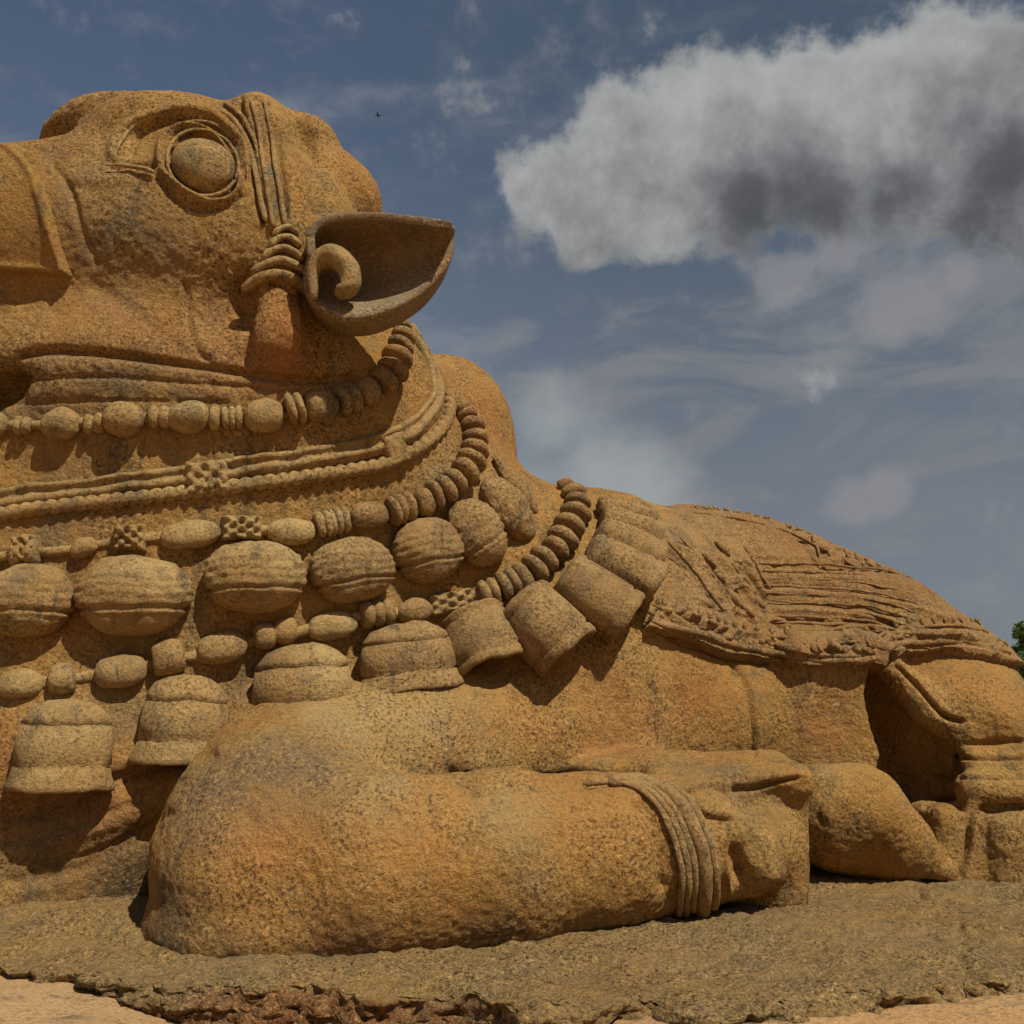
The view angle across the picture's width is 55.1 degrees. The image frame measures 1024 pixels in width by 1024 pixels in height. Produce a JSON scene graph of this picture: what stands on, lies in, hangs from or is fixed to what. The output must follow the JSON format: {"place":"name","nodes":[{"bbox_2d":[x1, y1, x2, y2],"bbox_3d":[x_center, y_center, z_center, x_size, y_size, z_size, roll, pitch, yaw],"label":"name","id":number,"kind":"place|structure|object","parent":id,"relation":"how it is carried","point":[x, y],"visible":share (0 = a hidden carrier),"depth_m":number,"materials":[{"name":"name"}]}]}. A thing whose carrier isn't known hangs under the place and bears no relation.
{"place":"outdoors","nodes":[
{"label":"outdoors","id":0,"kind":"place"},
{"bbox_2d":[0,975,1023,1023],"bbox_3d":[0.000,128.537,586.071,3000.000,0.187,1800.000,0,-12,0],"label":"ground","id":1,"kind":"structure","parent":0,"point":[25,1001],"depth_m":3.78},
{"bbox_2d":[0,866,1023,1023],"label":"rock outcrop","id":2,"kind":"object","parent":1,"relation":"on","point":[837,945],"visible":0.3,"depth_m":4.23,"materials":[{"name":"brown stone"}]},
{"bbox_2d":[0,90,1023,958],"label":"bull statue","id":3,"kind":"object","parent":2,"relation":"on","point":[336,616],"visible":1,"depth_m":5.80,"materials":[{"name":"stone"}]},
{"bbox_2d":[1011,619,1023,653],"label":"tree","id":4,"kind":"object","parent":1,"relation":"on","point":[1018,629],"visible":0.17,"depth_m":59.52,"materials":[{"name":"green plant"}]},
{"bbox_2d":[1016,649,1023,679],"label":"tree","id":5,"kind":"object","parent":1,"relation":"on","point":[1020,669],"visible":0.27,"depth_m":42.97,"materials":[{"name":"green plant"}]},
{"bbox_2d":[0,0,1023,646],"label":"sky","id":6,"kind":"structure","parent":0,"point":[761,257],"materials":[{"name":"blue"}]}
]}

